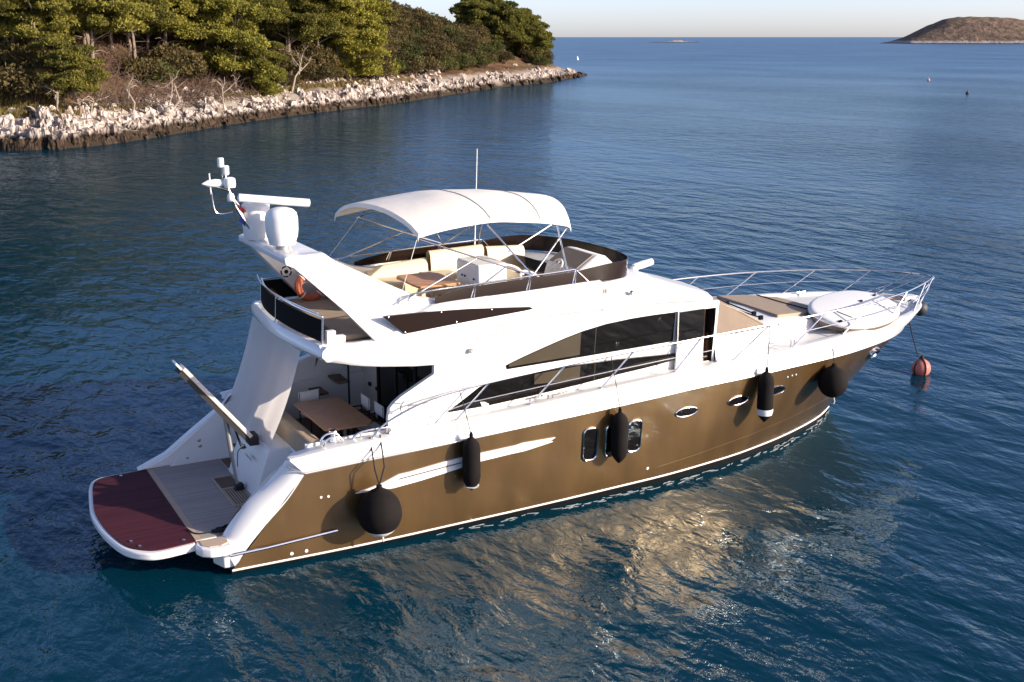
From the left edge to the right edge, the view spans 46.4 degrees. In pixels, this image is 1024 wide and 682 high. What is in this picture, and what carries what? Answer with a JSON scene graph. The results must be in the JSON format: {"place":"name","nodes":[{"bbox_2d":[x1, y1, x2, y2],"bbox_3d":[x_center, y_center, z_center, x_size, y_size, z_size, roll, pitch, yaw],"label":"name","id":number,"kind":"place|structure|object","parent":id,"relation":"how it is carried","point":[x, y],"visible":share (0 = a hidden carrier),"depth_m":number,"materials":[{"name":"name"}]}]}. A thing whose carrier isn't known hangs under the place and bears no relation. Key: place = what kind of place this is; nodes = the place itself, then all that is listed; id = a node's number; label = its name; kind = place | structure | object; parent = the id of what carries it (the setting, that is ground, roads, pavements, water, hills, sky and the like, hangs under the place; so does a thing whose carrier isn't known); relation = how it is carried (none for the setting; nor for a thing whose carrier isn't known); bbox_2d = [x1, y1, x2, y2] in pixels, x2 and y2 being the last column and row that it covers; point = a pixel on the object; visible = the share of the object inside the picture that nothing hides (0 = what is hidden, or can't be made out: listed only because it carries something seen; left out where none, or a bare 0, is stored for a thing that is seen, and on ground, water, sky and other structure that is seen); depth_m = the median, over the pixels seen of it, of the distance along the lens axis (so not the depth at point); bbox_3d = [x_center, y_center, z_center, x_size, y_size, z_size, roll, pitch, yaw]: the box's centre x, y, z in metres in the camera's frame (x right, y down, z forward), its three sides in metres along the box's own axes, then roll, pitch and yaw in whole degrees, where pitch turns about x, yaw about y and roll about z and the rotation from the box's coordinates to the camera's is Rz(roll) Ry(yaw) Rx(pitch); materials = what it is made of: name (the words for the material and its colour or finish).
{"place":"outdoors","nodes":[
{"label":"outdoors","id":0,"kind":"place"},
{"bbox_2d":[187,507,240,533],"bbox_3d":[-5.079,3.035,20.361,0.967,0.469,0.259,-2,14,-6],"label":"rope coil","id":1,"kind":"object","parent":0,"point":[221,528],"visible":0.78,"depth_m":20.34,"materials":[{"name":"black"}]},
{"bbox_2d":[0,29,580,147],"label":"headland","id":2,"kind":"structure","parent":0,"point":[519,69],"depth_m":144.51,"materials":[{"name":"grey stone"}]},
{"bbox_2d":[0,37,64,70],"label":"shrub","id":3,"kind":"object","parent":2,"relation":"on","point":[16,54],"visible":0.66,"depth_m":105.21,"materials":[{"name":"green plant"}]},
{"bbox_2d":[0,0,68,42],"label":"pine tree","id":4,"kind":"object","parent":2,"relation":"on","point":[5,5],"visible":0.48,"depth_m":106.19,"materials":[{"name":"green plant"}]},
{"bbox_2d":[0,59,70,104],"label":"shrub","id":5,"kind":"object","parent":2,"relation":"on","point":[18,78],"visible":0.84,"depth_m":102.68,"materials":[{"name":"green plant"}]},
{"bbox_2d":[0,0,80,57],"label":"pine tree","id":6,"kind":"object","parent":2,"relation":"on","point":[25,29],"visible":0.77,"depth_m":105.47,"materials":[{"name":"green plant"}]},
{"bbox_2d":[32,86,82,103],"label":"shrub","id":7,"kind":"object","parent":2,"relation":"on","point":[78,93],"visible":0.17,"depth_m":105.97,"materials":[{"name":"green plant"}]},
{"bbox_2d":[24,37,110,116],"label":"pine tree","id":8,"kind":"object","parent":2,"relation":"on","point":[69,56],"visible":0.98,"depth_m":102.67,"materials":[{"name":"green plant"}]},
{"bbox_2d":[32,0,109,42],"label":"pine tree","id":9,"kind":"object","parent":2,"relation":"on","point":[91,21],"visible":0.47,"depth_m":110.50,"materials":[{"name":"green plant"}]},
{"bbox_2d":[43,0,156,96],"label":"pine tree","id":10,"kind":"object","parent":2,"relation":"on","point":[121,15],"visible":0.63,"depth_m":113.14,"materials":[{"name":"green plant"}]},
{"bbox_2d":[78,0,158,57],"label":"pine tree","id":11,"kind":"object","parent":2,"relation":"on","point":[142,4],"visible":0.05,"depth_m":122.32,"materials":[{"name":"green plant"}]},
{"bbox_2d":[125,72,139,109],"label":"dead tree","id":12,"kind":"object","parent":2,"relation":"on","point":[128,89],"visible":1,"depth_m":112.06,"materials":[{"name":"brown wood"}]},
{"bbox_2d":[121,23,155,55],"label":"pine tree","id":13,"kind":"object","parent":2,"relation":"on","point":[128,40],"visible":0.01,"depth_m":131.93,"materials":[{"name":"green plant"}]},
{"bbox_2d":[105,0,176,59],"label":"pine tree","id":14,"kind":"object","parent":2,"relation":"on","point":[167,17],"visible":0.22,"depth_m":126.27,"materials":[{"name":"green plant"}]},
{"bbox_2d":[117,54,170,84],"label":"shrub","id":15,"kind":"object","parent":2,"relation":"on","point":[140,68],"visible":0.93,"depth_m":124.89,"materials":[{"name":"green plant"}]},
{"bbox_2d":[121,0,176,53],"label":"pine tree","id":16,"kind":"object","parent":2,"relation":"on","point":[146,32],"visible":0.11,"depth_m":134.18,"materials":[{"name":"green plant"}]},
{"bbox_2d":[130,59,179,86],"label":"shrub","id":17,"kind":"object","parent":2,"relation":"on","point":[157,77],"visible":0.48,"depth_m":126.02,"materials":[{"name":"green plant"}]},
{"bbox_2d":[148,73,187,108],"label":"dead tree","id":18,"kind":"object","parent":2,"relation":"on","point":[178,101],"visible":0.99,"depth_m":116.47,"materials":[{"name":"brown wood"}]},
{"bbox_2d":[142,41,208,84],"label":"shrub","id":19,"kind":"object","parent":2,"relation":"on","point":[183,56],"visible":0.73,"depth_m":129.91,"materials":[{"name":"green plant"}]},
{"bbox_2d":[150,1,201,50],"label":"pine tree","id":20,"kind":"object","parent":2,"relation":"on","point":[185,8],"visible":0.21,"depth_m":132.04,"materials":[{"name":"green plant"}]},
{"bbox_2d":[0,79,371,118],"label":"dry grass","id":21,"kind":"structure","parent":2,"relation":"on","point":[16,103],"depth_m":104.91,"materials":[{"name":"brown plant"}]},
{"bbox_2d":[177,65,207,83],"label":"shrub","id":22,"kind":"object","parent":2,"relation":"on","point":[196,74],"visible":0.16,"depth_m":132.62,"materials":[{"name":"green plant"}]},
{"bbox_2d":[156,0,239,79],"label":"pine tree","id":23,"kind":"object","parent":2,"relation":"on","point":[189,28],"visible":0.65,"depth_m":134.26,"materials":[{"name":"green plant"}]},
{"bbox_2d":[187,39,236,68],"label":"shrub","id":24,"kind":"object","parent":2,"relation":"on","point":[209,47],"visible":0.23,"depth_m":137.68,"materials":[{"name":"green plant"}]},
{"bbox_2d":[186,0,263,77],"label":"pine tree","id":25,"kind":"object","parent":2,"relation":"on","point":[242,19],"visible":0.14,"depth_m":140.10,"materials":[{"name":"green plant"}]},
{"bbox_2d":[191,0,281,88],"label":"pine tree","id":26,"kind":"object","parent":2,"relation":"on","point":[238,39],"visible":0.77,"depth_m":136.22,"materials":[{"name":"green plant"}]},
{"bbox_2d":[237,41,288,96],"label":"pine tree","id":27,"kind":"object","parent":2,"relation":"on","point":[264,81],"visible":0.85,"depth_m":139.79,"materials":[{"name":"green plant"}]},
{"bbox_2d":[241,0,289,30],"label":"pine tree","id":28,"kind":"object","parent":2,"relation":"on","point":[263,2],"visible":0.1,"depth_m":144.96,"materials":[{"name":"green plant"}]},
{"bbox_2d":[246,0,297,49],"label":"pine tree","id":29,"kind":"object","parent":2,"relation":"on","point":[283,19],"visible":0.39,"depth_m":145.92,"materials":[{"name":"green plant"}]},
{"bbox_2d":[260,83,284,96],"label":"shrub","id":30,"kind":"object","parent":2,"relation":"on","point":[277,89],"visible":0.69,"depth_m":141.32,"materials":[{"name":"green plant"}]},
{"bbox_2d":[265,0,316,50],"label":"pine tree","id":31,"kind":"object","parent":2,"relation":"on","point":[291,28],"visible":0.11,"depth_m":152.75,"materials":[{"name":"green plant"}]},
{"bbox_2d":[279,72,303,86],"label":"shrub","id":32,"kind":"object","parent":2,"relation":"on","point":[297,80],"visible":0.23,"depth_m":149.13,"materials":[{"name":"green plant"}]},
{"bbox_2d":[271,47,317,72],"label":"shrub","id":33,"kind":"object","parent":2,"relation":"on","point":[292,53],"visible":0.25,"depth_m":152.55,"materials":[{"name":"green plant"}]},
{"bbox_2d":[257,0,337,74],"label":"pine tree","id":34,"kind":"object","parent":2,"relation":"on","point":[307,21],"visible":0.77,"depth_m":150.27,"materials":[{"name":"green plant"}]},
{"bbox_2d":[278,39,322,55],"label":"shrub","id":35,"kind":"object","parent":2,"relation":"on","point":[295,45],"visible":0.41,"depth_m":158.56,"materials":[{"name":"green plant"}]},
{"bbox_2d":[286,51,316,72],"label":"shrub","id":36,"kind":"object","parent":2,"relation":"on","point":[292,67],"visible":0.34,"depth_m":152.33,"materials":[{"name":"green plant"}]},
{"bbox_2d":[290,45,314,92],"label":"dead tree","id":37,"kind":"object","parent":2,"relation":"on","point":[298,73],"visible":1,"depth_m":148.07,"materials":[{"name":"brown wood"}]},
{"bbox_2d":[301,71,317,81],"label":"shrub","id":38,"kind":"object","parent":2,"relation":"on","point":[304,74],"visible":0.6,"depth_m":155.73,"materials":[{"name":"green plant"}]},
{"bbox_2d":[297,41,340,66],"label":"shrub","id":39,"kind":"object","parent":2,"relation":"on","point":[321,54],"visible":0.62,"depth_m":158.65,"materials":[{"name":"green plant"}]},
{"bbox_2d":[303,0,342,44],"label":"pine tree","id":40,"kind":"object","parent":2,"relation":"on","point":[329,15],"visible":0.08,"depth_m":156.03,"materials":[{"name":"green plant"}]},
{"bbox_2d":[310,62,340,80],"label":"shrub","id":41,"kind":"object","parent":2,"relation":"on","point":[327,70],"visible":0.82,"depth_m":158.08,"materials":[{"name":"green plant"}]},
{"bbox_2d":[290,0,364,65],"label":"pine tree","id":42,"kind":"object","parent":2,"relation":"on","point":[340,29],"visible":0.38,"depth_m":157.21,"materials":[{"name":"green plant"}]},
{"bbox_2d":[318,0,379,76],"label":"pine tree","id":43,"kind":"object","parent":2,"relation":"on","point":[336,40],"visible":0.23,"depth_m":160.04,"materials":[{"name":"green plant"}]},
{"bbox_2d":[314,0,392,79],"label":"pine tree","id":44,"kind":"object","parent":2,"relation":"on","point":[369,65],"visible":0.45,"depth_m":162.41,"materials":[{"name":"green plant"}]},
{"bbox_2d":[358,59,393,79],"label":"shrub","id":45,"kind":"object","parent":2,"relation":"on","point":[386,66],"visible":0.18,"depth_m":171.56,"materials":[{"name":"green plant"}]},
{"bbox_2d":[369,0,401,25],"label":"pine tree","id":46,"kind":"object","parent":2,"relation":"on","point":[383,14],"visible":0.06,"depth_m":178.09,"materials":[{"name":"green plant"}]},
{"bbox_2d":[383,58,405,77],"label":"shrub","id":47,"kind":"object","parent":2,"relation":"on","point":[397,68],"visible":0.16,"depth_m":175.44,"materials":[{"name":"green plant"}]},
{"bbox_2d":[383,16,411,31],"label":"shrub","id":48,"kind":"object","parent":2,"relation":"on","point":[399,23],"visible":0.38,"depth_m":207.18,"materials":[{"name":"green plant"}]},
{"bbox_2d":[388,26,407,39],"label":"shrub","id":49,"kind":"object","parent":2,"relation":"on","point":[394,33],"visible":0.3,"depth_m":201.89,"materials":[{"name":"green plant"}]},
{"bbox_2d":[391,47,410,63],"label":"shrub","id":50,"kind":"object","parent":2,"relation":"on","point":[402,55],"visible":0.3,"depth_m":184.46,"materials":[{"name":"green plant"}]},
{"bbox_2d":[390,4,413,23],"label":"shrub","id":51,"kind":"object","parent":2,"relation":"on","point":[405,14],"visible":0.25,"depth_m":215.49,"materials":[{"name":"green plant"}]},
{"bbox_2d":[393,36,422,54],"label":"shrub","id":52,"kind":"object","parent":2,"relation":"on","point":[410,48],"visible":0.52,"depth_m":194.53,"materials":[{"name":"green plant"}]},
{"bbox_2d":[400,57,424,75],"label":"shrub","id":53,"kind":"object","parent":2,"relation":"on","point":[416,63],"visible":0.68,"depth_m":184.12,"materials":[{"name":"green plant"}]},
{"bbox_2d":[414,14,430,25],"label":"shrub","id":54,"kind":"object","parent":2,"relation":"on","point":[422,19],"visible":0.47,"depth_m":227.19,"materials":[{"name":"green plant"}]},
{"bbox_2d":[415,37,436,55],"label":"shrub","id":55,"kind":"object","parent":2,"relation":"on","point":[427,43],"visible":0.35,"depth_m":205.90,"materials":[{"name":"green plant"}]},
{"bbox_2d":[415,55,445,74],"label":"shrub","id":56,"kind":"object","parent":2,"relation":"on","point":[432,62],"visible":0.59,"depth_m":193.04,"materials":[{"name":"green plant"}]},
{"bbox_2d":[419,17,445,30],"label":"shrub","id":57,"kind":"object","parent":2,"relation":"on","point":[436,23],"visible":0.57,"depth_m":227.83,"materials":[{"name":"green plant"}]},
{"bbox_2d":[424,38,445,56],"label":"shrub","id":58,"kind":"object","parent":2,"relation":"on","point":[440,44],"visible":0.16,"depth_m":209.36,"materials":[{"name":"green plant"}]},
{"bbox_2d":[421,32,453,47],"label":"shrub","id":59,"kind":"object","parent":2,"relation":"on","point":[445,41],"visible":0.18,"depth_m":215.40,"materials":[{"name":"green plant"}]},
{"bbox_2d":[432,45,462,60],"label":"shrub","id":60,"kind":"object","parent":2,"relation":"on","point":[441,53],"visible":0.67,"depth_m":209.58,"materials":[{"name":"green plant"}]},
{"bbox_2d":[444,48,472,69],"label":"shrub","id":61,"kind":"object","parent":2,"relation":"on","point":[465,58],"visible":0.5,"depth_m":210.51,"materials":[{"name":"green plant"}]},
{"bbox_2d":[444,29,473,42],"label":"shrub","id":62,"kind":"object","parent":2,"relation":"on","point":[466,38],"visible":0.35,"depth_m":226.39,"materials":[{"name":"green plant"}]},
{"bbox_2d":[453,39,477,56],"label":"shrub","id":63,"kind":"object","parent":2,"relation":"on","point":[468,50],"visible":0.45,"depth_m":220.18,"materials":[{"name":"green plant"}]},
{"bbox_2d":[448,0,494,28],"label":"pine tree","id":64,"kind":"object","parent":2,"relation":"on","point":[474,12],"visible":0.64,"depth_m":250.31,"materials":[{"name":"green plant"}]},
{"bbox_2d":[467,24,490,39],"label":"shrub","id":65,"kind":"object","parent":2,"relation":"on","point":[482,31],"visible":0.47,"depth_m":241.32,"materials":[{"name":"green plant"}]},
{"bbox_2d":[475,51,492,67],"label":"shrub","id":66,"kind":"object","parent":2,"relation":"on","point":[481,60],"visible":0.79,"depth_m":223.47,"materials":[{"name":"green plant"}]},
{"bbox_2d":[477,50,498,67],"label":"shrub","id":67,"kind":"object","parent":2,"relation":"on","point":[492,57],"visible":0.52,"depth_m":225.46,"materials":[{"name":"green plant"}]},
{"bbox_2d":[484,39,505,50],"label":"shrub","id":68,"kind":"object","parent":2,"relation":"on","point":[495,44],"visible":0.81,"depth_m":241.44,"materials":[{"name":"green plant"}]},
{"bbox_2d":[479,2,531,45],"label":"pine tree","id":69,"kind":"object","parent":2,"relation":"on","point":[506,28],"visible":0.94,"depth_m":251.07,"materials":[{"name":"green plant"}]},
{"bbox_2d":[497,49,514,63],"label":"shrub","id":70,"kind":"object","parent":2,"relation":"on","point":[505,55],"visible":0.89,"depth_m":236.15,"materials":[{"name":"green plant"}]},
{"bbox_2d":[508,7,549,46],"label":"pine tree","id":71,"kind":"object","parent":2,"relation":"on","point":[532,17],"visible":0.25,"depth_m":258.42,"materials":[{"name":"green plant"}]},
{"bbox_2d":[517,47,544,62],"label":"shrub","id":72,"kind":"object","parent":2,"relation":"on","point":[526,50],"visible":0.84,"depth_m":257.55,"materials":[{"name":"green plant"}]},
{"bbox_2d":[514,22,555,60],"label":"pine tree","id":73,"kind":"object","parent":2,"relation":"on","point":[542,39],"visible":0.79,"depth_m":257.37,"materials":[{"name":"green plant"}]},
{"bbox_2d":[527,53,548,65],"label":"shrub","id":74,"kind":"object","parent":2,"relation":"on","point":[538,59],"visible":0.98,"depth_m":255.16,"materials":[{"name":"green plant"}]},
{"bbox_2d":[0,63,586,149],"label":"limestone shore","id":75,"kind":"structure","parent":0,"point":[35,137],"depth_m":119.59,"materials":[{"name":"white stone"}]},
{"bbox_2d":[0,37,268,112],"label":"dry brush","id":76,"kind":"object","parent":75,"relation":"on","point":[142,96],"visible":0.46,"depth_m":124.21,"materials":[{"name":"plant"}]},
{"bbox_2d":[434,55,459,72],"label":"shrub","id":77,"kind":"object","parent":75,"relation":"on","point":[446,60],"visible":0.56,"depth_m":204.78,"materials":[{"name":"green plant"}]},
{"bbox_2d":[0,37,1023,681],"bbox_3d":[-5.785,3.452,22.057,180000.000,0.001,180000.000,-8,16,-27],"label":"sea","id":78,"kind":"structure","parent":0,"point":[868,527],"depth_m":31.72,"materials":[{"name":"blue liquid"}]},
{"bbox_2d":[89,157,934,573],"bbox_3d":[1.528,-0.389,25.135,20.276,7.452,5.076,-8,16,-27],"label":"motor yacht","id":79,"kind":"object","parent":78,"relation":"on","point":[523,355],"visible":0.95,"depth_m":22.36,"materials":[{"name":"brown plastic"}]},
{"bbox_2d":[227,316,299,446],"bbox_3d":[-4.734,0.805,22.483,0.699,1.920,3.120,-8,16,-27],"label":"sun screen","id":80,"kind":"object","parent":79,"relation":"attached to","point":[260,393],"visible":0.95,"depth_m":22.57,"materials":[{"name":"white fabric"}]},
{"bbox_2d":[294,274,322,300],"bbox_3d":[-3.951,-1.089,23.442,0.650,0.650,0.184,-8,16,-27],"label":"lifebuoy","id":81,"kind":"object","parent":79,"relation":"on","point":[302,294],"visible":0.66,"depth_m":23.34,"materials":[{"name":"orange plastic"}]},
{"bbox_2d":[298,389,320,432],"bbox_3d":[-3.841,1.437,23.349,0.460,0.870,0.465,-11,18,-37],"label":"folding chair","id":82,"kind":"object","parent":79,"relation":"on","point":[314,394],"visible":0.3,"depth_m":23.40,"materials":[{"name":"white"}]},
{"bbox_2d":[294,397,371,439],"bbox_3d":[-3.374,1.700,22.585,0.940,0.735,1.880,-8,16,-27],"label":"dining table","id":83,"kind":"object","parent":79,"relation":"on","point":[326,415],"visible":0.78,"depth_m":22.37,"materials":[{"name":"brown wood"}]},
{"bbox_2d":[340,393,369,436],"bbox_3d":[-3.027,1.508,23.069,0.465,0.870,0.460,-8,16,-27],"label":"folding chair","id":84,"kind":"object","parent":79,"relation":"on","point":[364,400],"visible":0.45,"depth_m":23.07,"materials":[{"name":"white plastic"}]},
{"bbox_2d":[353,401,383,434],"bbox_3d":[-2.708,1.633,22.575,0.465,0.870,0.460,-8,16,-27],"label":"folding chair","id":85,"kind":"object","parent":79,"relation":"on","point":[378,409],"visible":0.64,"depth_m":22.53,"materials":[{"name":"white"}]},
{"bbox_2d":[358,434,401,541],"bbox_3d":[-2.323,2.609,20.646,0.770,1.771,0.938,-8,16,-27],"label":"ball fender","id":86,"kind":"object","parent":79,"relation":"hanging from","point":[379,511],"visible":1,"depth_m":20.40,"materials":[{"name":"rubber"}]},
{"bbox_2d":[419,269,456,279],"bbox_3d":[-1.478,-1.333,24.341,0.700,0.120,0.600,-8,16,-27],"label":"loose cushion","id":87,"kind":"object","parent":79,"relation":"on","point":[445,272],"visible":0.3,"depth_m":24.34,"materials":[{"name":"beige fabric"}]},
{"bbox_2d":[459,391,480,489],"bbox_3d":[-0.791,1.812,21.376,0.466,1.794,0.328,6,15,23],"label":"cylinder fender","id":88,"kind":"object","parent":79,"relation":"hanging from","point":[471,463],"visible":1,"depth_m":21.32,"materials":[{"name":"rubber"}]},
{"bbox_2d":[582,427,598,460],"bbox_3d":[1.491,1.973,22.827,0.341,0.683,0.093,-8,16,-27],"label":"hull window","id":89,"kind":"structure","parent":79,"relation":"in","point":[589,445],"depth_m":22.83,"materials":[{"name":"black glass"}]},
{"bbox_2d":[604,424,611,456],"bbox_3d":[1.930,1.914,23.061,0.342,0.683,0.097,-8,16,-27],"label":"hull window","id":90,"kind":"structure","parent":79,"relation":"in","point":[607,443],"depth_m":23.02,"materials":[{"name":"black glass"}]},
{"bbox_2d":[611,357,627,462],"bbox_3d":[2.052,1.331,22.805,0.328,2.063,0.445,-1,14,-4],"label":"cylinder fender","id":91,"kind":"object","parent":79,"relation":"hanging from","point":[619,436],"visible":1,"depth_m":22.74,"materials":[{"name":"rubber"}]},
{"bbox_2d":[627,419,642,452],"bbox_3d":[2.383,1.851,23.308,0.342,0.684,0.109,-8,16,-27],"label":"hull window","id":92,"kind":"structure","parent":79,"relation":"in","point":[634,426],"depth_m":23.31,"materials":[{"name":"black glass"}]},
{"bbox_2d":[674,308,704,369],"bbox_3d":[3.551,-0.018,23.935,0.680,1.259,0.104,-8,16,-27],"label":"side door","id":93,"kind":"structure","parent":79,"relation":"in","point":[689,324],"depth_m":23.89,"materials":[{"name":"white glass"}]},
{"bbox_2d":[756,326,773,421],"bbox_3d":[5.207,0.697,24.465,0.398,1.973,0.413,-8,16,-27],"label":"cylinder fender","id":94,"kind":"object","parent":79,"relation":"hanging from","point":[765,397],"visible":1,"depth_m":24.40,"materials":[{"name":"rubber"}]},
{"bbox_2d":[818,350,847,403],"bbox_3d":[6.909,0.660,25.682,0.630,1.439,0.630,-8,16,-27],"label":"ball fender","id":95,"kind":"object","parent":79,"relation":"hanging from","point":[833,381],"visible":1,"depth_m":25.52,"materials":[{"name":"rubber"}]},
{"bbox_2d":[807,290,899,331],"bbox_3d":[7.745,-0.675,27.087,2.731,0.290,1.606,-14,34,-41],"label":"dinghy cover","id":96,"kind":"object","parent":79,"relation":"on","point":[837,300],"visible":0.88,"depth_m":26.78,"materials":[{"name":"white"}]},
{"bbox_2d":[915,293,927,315],"bbox_3d":[10.170,-0.918,29.792,0.396,0.598,0.380,-8,16,-27],"label":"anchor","id":97,"kind":"object","parent":79,"relation":"hanging from","point":[923,310],"visible":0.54,"depth_m":29.68,"materials":[{"name":"grey metal"}]},
{"bbox_2d":[437,410,829,534],"bbox_3d":[3.518,2.711,24.939,11.752,0.004,1.121,-11,18,-38],"label":"foam","id":98,"kind":"object","parent":78,"relation":"on","point":[650,486],"visible":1,"depth_m":24.00,"materials":[{"name":"grey"}]},
{"bbox_2d":[911,355,930,375],"bbox_3d":[10.995,0.679,32.119,0.497,0.643,0.497,8,16,29],"label":"mooring buoy","id":99,"kind":"object","parent":78,"relation":"on","point":[921,366],"visible":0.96,"depth_m":31.96,"materials":[{"name":"red plastic"}]},
{"bbox_2d":[391,0,1023,36],"label":"sky","id":100,"kind":"structure","parent":0,"point":[565,18],"materials":[{"name":"white"}]},
{"bbox_2d":[883,16,1023,43],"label":"island hill","id":101,"kind":"structure","parent":0,"point":[976,30],"depth_m":1636.40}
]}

